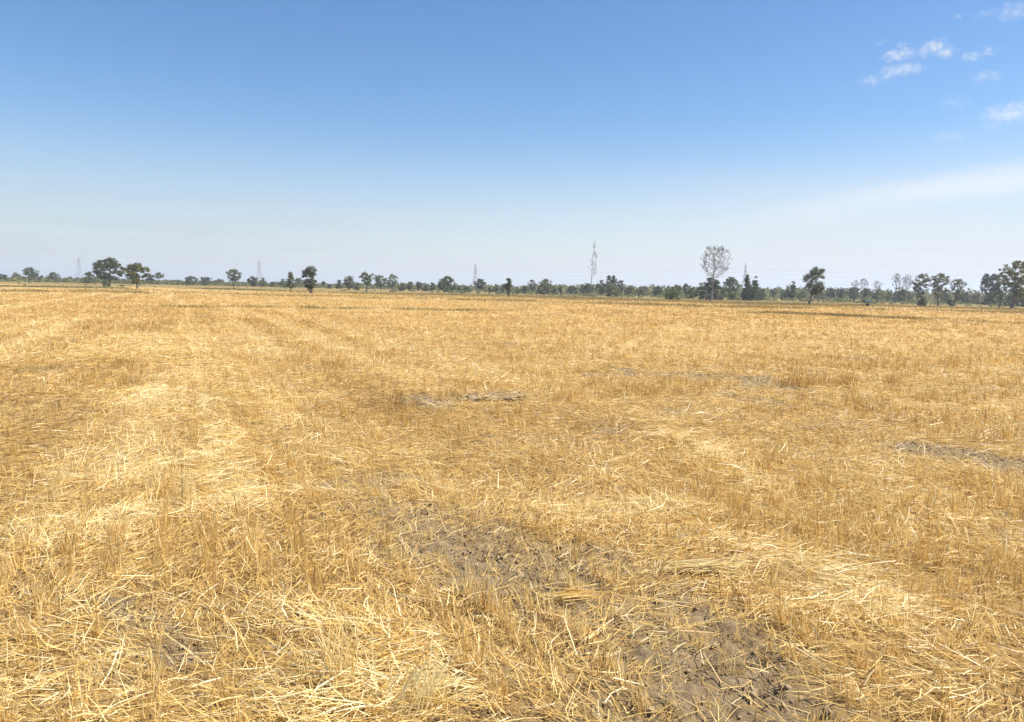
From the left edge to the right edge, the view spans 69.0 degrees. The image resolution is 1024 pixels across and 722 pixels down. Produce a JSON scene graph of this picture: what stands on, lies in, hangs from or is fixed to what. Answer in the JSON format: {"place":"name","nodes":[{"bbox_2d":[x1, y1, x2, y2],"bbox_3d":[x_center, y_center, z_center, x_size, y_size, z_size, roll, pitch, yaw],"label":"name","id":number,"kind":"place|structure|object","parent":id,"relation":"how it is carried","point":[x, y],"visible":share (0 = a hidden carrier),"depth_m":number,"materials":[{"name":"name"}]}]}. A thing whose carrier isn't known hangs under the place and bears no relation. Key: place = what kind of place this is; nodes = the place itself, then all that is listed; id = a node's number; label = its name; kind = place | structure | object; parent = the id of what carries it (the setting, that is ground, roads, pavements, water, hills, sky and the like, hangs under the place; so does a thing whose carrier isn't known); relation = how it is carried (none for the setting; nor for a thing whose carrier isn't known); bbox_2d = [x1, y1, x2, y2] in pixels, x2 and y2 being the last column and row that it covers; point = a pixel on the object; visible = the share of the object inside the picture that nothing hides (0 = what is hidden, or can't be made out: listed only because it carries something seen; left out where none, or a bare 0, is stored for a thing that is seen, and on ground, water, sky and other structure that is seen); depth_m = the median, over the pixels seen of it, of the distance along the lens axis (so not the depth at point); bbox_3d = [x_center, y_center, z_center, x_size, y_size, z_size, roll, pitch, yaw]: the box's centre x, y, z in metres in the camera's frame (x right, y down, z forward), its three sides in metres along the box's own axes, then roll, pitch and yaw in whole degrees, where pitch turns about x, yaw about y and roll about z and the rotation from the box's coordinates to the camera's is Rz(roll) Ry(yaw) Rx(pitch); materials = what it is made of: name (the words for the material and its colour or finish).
{"place":"outdoors","nodes":[
{"label":"outdoors","id":0,"kind":"place"},
{"bbox_2d":[0,277,1023,721],"bbox_3d":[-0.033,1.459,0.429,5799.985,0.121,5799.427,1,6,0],"label":"ground","id":1,"kind":"structure","parent":0,"point":[644,653],"depth_m":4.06,"materials":[{"name":"plant"}]},
{"bbox_2d":[22,267,39,279],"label":"tree","id":2,"kind":"object","parent":1,"relation":"on","point":[28,270],"visible":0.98,"depth_m":242.74,"materials":[{"name":"green plant"}]},
{"bbox_2d":[46,272,60,278],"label":"tree","id":3,"kind":"object","parent":1,"relation":"on","point":[51,274],"visible":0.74,"depth_m":250.17,"materials":[{"name":"green plant"}]},
{"bbox_2d":[81,271,98,282],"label":"tree","id":4,"kind":"object","parent":1,"relation":"on","point":[88,278],"visible":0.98,"depth_m":232.74,"materials":[{"name":"green plant"}]},
{"bbox_2d":[92,257,125,286],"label":"tree","id":5,"kind":"object","parent":1,"relation":"on","point":[110,264],"visible":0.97,"depth_m":148.51,"materials":[{"name":"green plant"}]},
{"bbox_2d":[123,262,150,288],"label":"tree","id":6,"kind":"object","parent":1,"relation":"on","point":[134,268],"visible":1,"depth_m":120.17,"materials":[{"name":"green plant"}]},
{"bbox_2d":[0,285,297,290],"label":"green weeds","id":7,"kind":"object","parent":1,"relation":"on","point":[42,286],"visible":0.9,"depth_m":118.92,"materials":[{"name":"plant"}]},
{"bbox_2d":[145,273,154,284],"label":"tree","id":8,"kind":"object","parent":1,"relation":"on","point":[150,276],"visible":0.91,"depth_m":234.32,"materials":[{"name":"green plant"}]},
{"bbox_2d":[136,452,164,490],"bbox_3d":[-2.560,0.785,5.261,0.180,0.282,0.090,1,6,-8],"label":"straw tuft","id":9,"kind":"object","parent":1,"relation":"on","point":[155,478],"visible":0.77,"depth_m":5.27,"materials":[{"name":"plant"}]},
{"bbox_2d":[155,272,163,284],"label":"tree","id":10,"kind":"object","parent":1,"relation":"on","point":[159,276],"visible":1,"depth_m":234.51,"materials":[{"name":"green plant"}]},
{"bbox_2d":[177,458,192,511],"bbox_3d":[-2.149,0.803,4.880,0.131,0.364,0.067,2,6,5],"label":"straw tuft","id":11,"kind":"object","parent":1,"relation":"on","point":[184,486],"visible":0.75,"depth_m":4.87,"materials":[{"name":"plant"}]},
{"bbox_2d":[185,276,198,283],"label":"tree","id":12,"kind":"object","parent":1,"relation":"on","point":[189,278],"visible":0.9,"depth_m":252.88,"materials":[{"name":"green plant"}]},
{"bbox_2d":[200,277,211,285],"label":"tree","id":13,"kind":"object","parent":1,"relation":"on","point":[205,279],"visible":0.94,"depth_m":255.58,"materials":[{"name":"green plant"}]},
{"bbox_2d":[226,269,241,286],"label":"tree","id":14,"kind":"object","parent":1,"relation":"on","point":[234,278],"visible":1,"depth_m":238.19,"materials":[{"name":"green plant"}]},
{"bbox_2d":[247,276,257,286],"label":"tree","id":15,"kind":"object","parent":1,"relation":"on","point":[253,280],"visible":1,"depth_m":214.54,"materials":[{"name":"green plant"}]},
{"bbox_2d":[257,277,267,286],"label":"bush","id":16,"kind":"object","parent":1,"relation":"on","point":[262,280],"visible":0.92,"depth_m":257.77,"materials":[{"name":"green plant"}]},
{"bbox_2d":[278,279,286,287],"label":"bush","id":17,"kind":"object","parent":1,"relation":"on","point":[282,284],"visible":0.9,"depth_m":236.83,"materials":[{"name":"green plant"}]},
{"bbox_2d":[286,271,296,290],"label":"tree","id":18,"kind":"object","parent":1,"relation":"on","point":[290,282],"visible":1,"depth_m":126.15,"materials":[{"name":"green plant"}]},
{"bbox_2d":[295,278,302,284],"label":"tree","id":19,"kind":"object","parent":1,"relation":"on","point":[298,281],"visible":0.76,"depth_m":274.03,"materials":[{"name":"green plant"}]},
{"bbox_2d":[301,266,316,292],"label":"tree","id":20,"kind":"object","parent":1,"relation":"on","point":[309,272],"visible":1,"depth_m":110.24,"materials":[{"name":"green plant"}]},
{"bbox_2d":[335,280,342,288],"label":"bush","id":21,"kind":"object","parent":1,"relation":"on","point":[338,284],"visible":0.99,"depth_m":243.17,"materials":[{"name":"green plant"}]},
{"bbox_2d":[342,275,355,289],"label":"tree","id":22,"kind":"object","parent":1,"relation":"on","point":[348,280],"visible":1,"depth_m":192.40,"materials":[{"name":"green plant"}]},
{"bbox_2d":[297,606,408,700],"bbox_3d":[-0.592,1.073,2.752,0.404,0.307,0.182,1,6,0],"label":"straw tuft","id":23,"kind":"object","parent":1,"relation":"on","point":[339,667],"visible":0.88,"depth_m":2.75,"materials":[{"name":"plant"}]},
{"bbox_2d":[358,271,376,291],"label":"tree","id":24,"kind":"object","parent":1,"relation":"on","point":[368,279],"visible":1,"depth_m":150.53,"materials":[{"name":"green plant"}]},
{"bbox_2d":[374,275,386,289],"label":"tree","id":25,"kind":"object","parent":1,"relation":"on","point":[379,281],"visible":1,"depth_m":210.93,"materials":[{"name":"green plant"}]},
{"bbox_2d":[386,274,397,289],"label":"tree","id":26,"kind":"object","parent":1,"relation":"on","point":[390,280],"visible":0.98,"depth_m":222.02,"materials":[{"name":"green plant"}]},
{"bbox_2d":[347,617,453,688],"bbox_3d":[-0.454,1.148,2.975,0.408,0.080,0.401,-2,7,-31],"label":"straw bundle","id":27,"kind":"object","parent":1,"relation":"on","point":[395,636],"visible":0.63,"depth_m":2.96,"materials":[{"name":"plant"}]},
{"bbox_2d":[350,625,478,721],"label":"straw tuft","id":28,"kind":"object","parent":1,"relation":"on","point":[431,691],"visible":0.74,"depth_m":2.60,"materials":[{"name":"plant"}]},
{"bbox_2d":[415,281,423,290],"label":"tree","id":29,"kind":"object","parent":1,"relation":"on","point":[418,284],"visible":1,"depth_m":211.31,"materials":[{"name":"green plant"}]},
{"bbox_2d":[412,399,461,409],"bbox_3d":[-0.944,0.593,9.435,0.762,0.174,0.763,1,6,0],"label":"soil clod","id":30,"kind":"object","parent":1,"relation":"on","point":[429,404],"visible":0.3,"depth_m":9.37,"materials":[{"name":"soil"}]},
{"bbox_2d":[437,275,456,291],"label":"tree","id":31,"kind":"object","parent":1,"relation":"on","point":[447,285],"visible":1,"depth_m":198.49,"materials":[{"name":"green plant"}]},
{"bbox_2d":[447,395,488,402],"bbox_3d":[-0.513,0.532,9.931,0.762,0.163,0.660,1,6,0],"label":"soil clod","id":32,"kind":"object","parent":1,"relation":"on","point":[472,397],"visible":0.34,"depth_m":9.77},
{"bbox_2d":[474,279,485,292],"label":"tree","id":33,"kind":"object","parent":1,"relation":"on","point":[481,283],"visible":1,"depth_m":208.92,"materials":[{"name":"green plant"}]},
{"bbox_2d":[475,393,526,400],"bbox_3d":[-0.133,0.534,10.059,0.801,0.172,0.649,1,6,0],"label":"soil clod","id":34,"kind":"object","parent":1,"relation":"on","point":[492,395],"visible":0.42,"depth_m":9.93,"materials":[{"name":"soil"}]},
{"bbox_2d":[504,278,511,295],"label":"tree","id":35,"kind":"object","parent":1,"relation":"on","point":[508,285],"visible":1,"depth_m":134.10,"materials":[{"name":"green plant"}]},
{"bbox_2d":[42,306,975,321],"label":"field bund","id":36,"kind":"structure","parent":1,"relation":"on","point":[529,311],"depth_m":47.04,"materials":[{"name":"soil"}]},
{"bbox_2d":[63,304,1022,323],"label":"bund grass","id":37,"kind":"structure","parent":36,"relation":"on","point":[783,312],"depth_m":46.44,"materials":[{"name":"plant"}]},
{"bbox_2d":[0,276,1021,307],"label":"distant wood","id":38,"kind":"object","parent":1,"relation":"on","point":[914,299],"visible":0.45,"depth_m":251.94,"materials":[{"name":"green plant"}]},
{"bbox_2d":[0,287,1023,721],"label":"stubble","id":39,"kind":"object","parent":1,"relation":"on","point":[110,535],"visible":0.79,"depth_m":5.92,"materials":[{"name":"plant"}]},
{"bbox_2d":[0,333,1023,721],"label":"soil crumbs","id":40,"kind":"object","parent":1,"relation":"on","point":[752,691],"visible":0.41,"depth_m":3.57,"materials":[{"name":"soil"}]},
{"bbox_2d":[25,285,1023,311],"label":"waste grass","id":41,"kind":"structure","parent":1,"relation":"on","point":[751,303],"depth_m":109.87,"materials":[{"name":"plant"}]},
{"bbox_2d":[520,285,529,293],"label":"bush","id":42,"kind":"object","parent":1,"relation":"on","point":[525,289],"visible":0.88,"depth_m":215.57,"materials":[{"name":"green plant"}]},
{"bbox_2d":[527,280,536,290],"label":"tree","id":43,"kind":"object","parent":1,"relation":"on","point":[531,285],"visible":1,"depth_m":210.35,"materials":[{"name":"green plant"}]},
{"bbox_2d":[536,278,554,293],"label":"tree","id":44,"kind":"object","parent":1,"relation":"on","point":[545,284],"visible":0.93,"depth_m":203.92,"materials":[{"name":"green plant"}]},
{"bbox_2d":[108,292,996,312],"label":"field bund","id":45,"kind":"structure","parent":1,"relation":"on","point":[548,302],"depth_m":81.11,"materials":[{"name":"soil"}]},
{"bbox_2d":[1,289,1023,312],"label":"bund grass","id":46,"kind":"structure","parent":45,"relation":"on","point":[520,300],"depth_m":79.80,"materials":[{"name":"plant"}]},
{"bbox_2d":[565,286,577,293],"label":"bush","id":47,"kind":"object","parent":1,"relation":"on","point":[572,289],"visible":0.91,"depth_m":229.30,"materials":[{"name":"green plant"}]},
{"bbox_2d":[530,582,614,604],"bbox_3d":[0.297,1.112,3.556,0.409,0.076,0.164,0,6,-11],"label":"straw bundle","id":48,"kind":"object","parent":1,"relation":"on","point":[572,593],"visible":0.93,"depth_m":3.53,"materials":[{"name":"plant"}]},
{"bbox_2d":[569,487,594,512],"bbox_3d":[0.471,0.945,5.107,0.173,0.171,0.108,0,6,-11],"label":"straw tuft","id":49,"kind":"object","parent":1,"relation":"on","point":[583,498],"visible":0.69,"depth_m":5.09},
{"bbox_2d":[579,283,594,292],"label":"tree","id":50,"kind":"object","parent":1,"relation":"on","point":[588,287],"visible":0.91,"depth_m":199.56,"materials":[{"name":"green plant"}]},
{"bbox_2d":[589,241,597,296],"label":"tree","id":51,"kind":"object","parent":1,"relation":"on","point":[592,265],"visible":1,"depth_m":142.88,"materials":[{"name":"grey plant"}]},
{"bbox_2d":[595,280,605,295],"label":"tree","id":52,"kind":"object","parent":1,"relation":"on","point":[603,288],"visible":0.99,"depth_m":204.04,"materials":[{"name":"green plant"}]},
{"bbox_2d":[605,275,611,287],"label":"tree","id":53,"kind":"object","parent":1,"relation":"on","point":[609,278],"visible":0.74,"depth_m":203.45,"materials":[{"name":"green plant"}]},
{"bbox_2d":[605,284,620,296],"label":"bush","id":54,"kind":"object","parent":1,"relation":"on","point":[610,289],"visible":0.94,"depth_m":180.66,"materials":[{"name":"green plant"}]},
{"bbox_2d":[616,280,623,293],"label":"tree","id":55,"kind":"object","parent":1,"relation":"on","point":[618,285],"visible":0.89,"depth_m":222.34,"materials":[{"name":"green plant"}]},
{"bbox_2d":[624,285,635,295],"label":"bush","id":56,"kind":"object","parent":1,"relation":"on","point":[630,289],"visible":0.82,"depth_m":211.39,"materials":[{"name":"green plant"}]},
{"bbox_2d":[258,290,1022,309],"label":"green weeds","id":57,"kind":"object","parent":1,"relation":"on","point":[711,302],"visible":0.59,"depth_m":120.01,"materials":[{"name":"green plant"}]},
{"bbox_2d":[635,286,650,295],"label":"bush","id":58,"kind":"object","parent":1,"relation":"on","point":[640,291],"visible":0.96,"depth_m":214.95,"materials":[{"name":"green plant"}]},
{"bbox_2d":[651,285,662,295],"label":"bush","id":59,"kind":"object","parent":1,"relation":"on","point":[657,289],"visible":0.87,"depth_m":202.14,"materials":[{"name":"green plant"}]},
{"bbox_2d":[662,286,682,299],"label":"bush","id":60,"kind":"object","parent":1,"relation":"on","point":[672,293],"visible":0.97,"depth_m":145.03,"materials":[{"name":"green plant"}]},
{"bbox_2d":[677,437,700,444],"bbox_3d":[1.705,0.786,7.332,0.307,0.077,0.157,5,7,33],"label":"straw bundle","id":61,"kind":"object","parent":1,"relation":"on","point":[685,439],"visible":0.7,"depth_m":7.29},
{"bbox_2d":[686,286,695,298],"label":"bush","id":62,"kind":"object","parent":1,"relation":"on","point":[692,295],"visible":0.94,"depth_m":167.80,"materials":[{"name":"green plant"}]},
{"bbox_2d":[663,556,748,573],"bbox_3d":[1.009,1.076,3.901,0.433,0.083,0.155,1,6,0],"label":"straw bundle","id":63,"kind":"object","parent":1,"relation":"on","point":[707,565],"visible":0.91,"depth_m":3.91,"materials":[{"name":"plant"}]},
{"bbox_2d":[695,278,727,299],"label":"bush","id":64,"kind":"object","parent":1,"relation":"on","point":[708,288],"visible":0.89,"depth_m":150.60,"materials":[{"name":"green plant"}]},
{"bbox_2d":[699,244,731,300],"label":"bare tree","id":65,"kind":"object","parent":1,"relation":"on","point":[714,264],"visible":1,"depth_m":133.74,"materials":[{"name":"grey plant"}]},
{"bbox_2d":[722,277,740,294],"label":"tree","id":66,"kind":"object","parent":1,"relation":"on","point":[730,281],"visible":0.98,"depth_m":183.59,"materials":[{"name":"green plant"}]},
{"bbox_2d":[726,292,738,299],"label":"bush","id":67,"kind":"object","parent":1,"relation":"on","point":[731,295],"visible":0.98,"depth_m":157.62,"materials":[{"name":"green plant"}]},
{"bbox_2d":[740,274,750,299],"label":"tree","id":68,"kind":"object","parent":1,"relation":"on","point":[747,279],"visible":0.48,"depth_m":162.56,"materials":[{"name":"green plant"}]},
{"bbox_2d":[741,285,763,300],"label":"bush","id":69,"kind":"object","parent":1,"relation":"on","point":[752,294],"visible":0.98,"depth_m":158.27,"materials":[{"name":"green plant"}]},
{"bbox_2d":[752,276,759,299],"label":"tree","id":70,"kind":"object","parent":1,"relation":"on","point":[754,282],"visible":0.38,"depth_m":169.72,"materials":[{"name":"green plant"}]},
{"bbox_2d":[769,288,777,298],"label":"tree","id":71,"kind":"object","parent":1,"relation":"on","point":[773,292],"visible":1,"depth_m":219.30,"materials":[{"name":"green plant"}]},
{"bbox_2d":[780,289,793,299],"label":"bush","id":72,"kind":"object","parent":1,"relation":"on","point":[786,293],"visible":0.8,"depth_m":191.01,"materials":[{"name":"green plant"}]},
{"bbox_2d":[789,281,797,297],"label":"tree","id":73,"kind":"object","parent":1,"relation":"on","point":[793,293],"visible":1,"depth_m":189.00,"materials":[{"name":"green plant"}]},
{"bbox_2d":[766,371,820,387],"bbox_3d":[4.549,0.299,12.068,0.878,0.273,0.476,2,6,11],"label":"stubble clump","id":74,"kind":"object","parent":1,"relation":"on","point":[787,380],"visible":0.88,"depth_m":12.00,"materials":[{"name":"plant"}]},
{"bbox_2d":[797,290,806,299],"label":"bush","id":75,"kind":"object","parent":1,"relation":"on","point":[802,295],"visible":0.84,"depth_m":217.51,"materials":[{"name":"green plant"}]},
{"bbox_2d":[801,266,825,303],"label":"tree","id":76,"kind":"object","parent":1,"relation":"on","point":[816,273],"visible":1,"depth_m":109.70,"materials":[{"name":"green plant"}]},
{"bbox_2d":[813,292,825,299],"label":"bush","id":77,"kind":"object","parent":1,"relation":"on","point":[822,294],"visible":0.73,"depth_m":227.19,"materials":[{"name":"green plant"}]},
{"bbox_2d":[825,288,836,297],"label":"tree","id":78,"kind":"object","parent":1,"relation":"on","point":[832,291],"visible":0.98,"depth_m":229.53,"materials":[{"name":"green plant"}]},
{"bbox_2d":[836,288,845,297],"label":"tree","id":79,"kind":"object","parent":1,"relation":"on","point":[840,293],"visible":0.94,"depth_m":223.34,"materials":[{"name":"green plant"}]},
{"bbox_2d":[830,372,866,385],"bbox_3d":[5.537,0.302,12.281,0.588,0.273,0.380,1,6,0],"label":"stubble clump","id":80,"kind":"object","parent":1,"relation":"on","point":[847,379],"visible":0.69,"depth_m":12.30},
{"bbox_2d":[845,287,860,300],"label":"tree","id":81,"kind":"object","parent":1,"relation":"on","point":[852,293],"visible":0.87,"depth_m":203.78,"materials":[{"name":"green plant"}]},
{"bbox_2d":[860,279,867,300],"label":"bare tree","id":82,"kind":"object","parent":1,"relation":"on","point":[862,280],"visible":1,"depth_m":179.02,"materials":[{"name":"grey plant"}]},
{"bbox_2d":[860,288,871,298],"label":"tree","id":83,"kind":"object","parent":1,"relation":"on","point":[865,293],"visible":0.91,"depth_m":213.93,"materials":[{"name":"green plant"}]},
{"bbox_2d":[870,289,886,300],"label":"tree","id":84,"kind":"object","parent":1,"relation":"on","point":[879,293],"visible":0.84,"depth_m":202.52,"materials":[{"name":"green plant"}]},
{"bbox_2d":[883,291,892,301],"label":"bush","id":85,"kind":"object","parent":1,"relation":"on","point":[889,295],"visible":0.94,"depth_m":228.45,"materials":[{"name":"green plant"}]},
{"bbox_2d":[881,373,906,385],"bbox_3d":[6.445,0.299,12.604,0.418,0.239,0.303,1,6,0],"label":"stubble clump","id":86,"kind":"object","parent":1,"relation":"on","point":[892,381],"visible":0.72,"depth_m":12.57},
{"bbox_2d":[892,273,900,302],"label":"bare tree","id":87,"kind":"object","parent":1,"relation":"on","point":[897,278],"visible":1,"depth_m":173.82,"materials":[{"name":"grey plant"}]},
{"bbox_2d":[891,289,912,301],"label":"bush","id":88,"kind":"object","parent":1,"relation":"on","point":[902,292],"visible":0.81,"depth_m":208.83,"materials":[{"name":"green plant"}]},
{"bbox_2d":[901,274,913,301],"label":"bare tree","id":89,"kind":"object","parent":1,"relation":"on","point":[905,281],"visible":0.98,"depth_m":173.93,"materials":[{"name":"grey plant"}]},
{"bbox_2d":[911,273,932,305],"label":"tree","id":90,"kind":"object","parent":1,"relation":"on","point":[924,281],"visible":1,"depth_m":131.84,"materials":[{"name":"green plant"}]},
{"bbox_2d":[917,297,928,305],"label":"bush","id":91,"kind":"object","parent":1,"relation":"on","point":[920,302],"visible":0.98,"depth_m":128.56,"materials":[{"name":"green plant"}]},
{"bbox_2d":[930,273,951,305],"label":"tree","id":92,"kind":"object","parent":1,"relation":"on","point":[935,285],"visible":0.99,"depth_m":141.40,"materials":[{"name":"green plant"}]},
{"bbox_2d":[940,289,951,302],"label":"bush","id":93,"kind":"object","parent":1,"relation":"on","point":[946,299],"visible":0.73,"depth_m":202.70,"materials":[{"name":"green plant"}]},
{"bbox_2d":[949,279,966,305],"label":"tree","id":94,"kind":"object","parent":1,"relation":"on","point":[957,289],"visible":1,"depth_m":139.34,"materials":[{"name":"green plant"}]},
{"bbox_2d":[953,291,968,303],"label":"bush","id":95,"kind":"object","parent":1,"relation":"on","point":[964,297],"visible":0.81,"depth_m":209.94,"materials":[{"name":"green plant"}]},
{"bbox_2d":[967,293,983,303],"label":"bush","id":96,"kind":"object","parent":1,"relation":"on","point":[978,300],"visible":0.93,"depth_m":200.13,"materials":[{"name":"green plant"}]},
{"bbox_2d":[980,273,991,301],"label":"tree","id":97,"kind":"object","parent":1,"relation":"on","point":[986,278],"visible":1,"depth_m":186.89,"materials":[{"name":"green plant"}]},
{"bbox_2d":[980,291,1003,304],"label":"bush","id":98,"kind":"object","parent":1,"relation":"on","point":[992,296],"visible":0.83,"depth_m":180.71,"materials":[{"name":"green plant"}]},
{"bbox_2d":[989,274,1000,292],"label":"tree","id":99,"kind":"object","parent":1,"relation":"on","point":[994,278],"visible":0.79,"depth_m":192.46,"materials":[{"name":"green plant"}]},
{"bbox_2d":[994,281,1007,307],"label":"tree","id":100,"kind":"object","parent":1,"relation":"on","point":[1000,291],"visible":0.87,"depth_m":134.78,"materials":[{"name":"green plant"}]},
{"bbox_2d":[999,293,1019,305],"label":"bush","id":101,"kind":"object","parent":1,"relation":"on","point":[1009,300],"visible":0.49,"depth_m":161.63,"materials":[{"name":"green plant"}]},
{"bbox_2d":[998,260,1023,307],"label":"tree","id":102,"kind":"object","parent":1,"relation":"on","point":[1015,291],"visible":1,"depth_m":116.52,"materials":[{"name":"green plant"}]},
{"bbox_2d":[1015,295,1023,306],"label":"bush","id":103,"kind":"object","parent":1,"relation":"on","point":[1019,300],"visible":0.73,"depth_m":156.25,"materials":[{"name":"green plant"}]},
{"bbox_2d":[0,0,1023,295],"label":"sky","id":104,"kind":"structure","parent":0,"point":[877,139],"materials":[{"name":"blue"}]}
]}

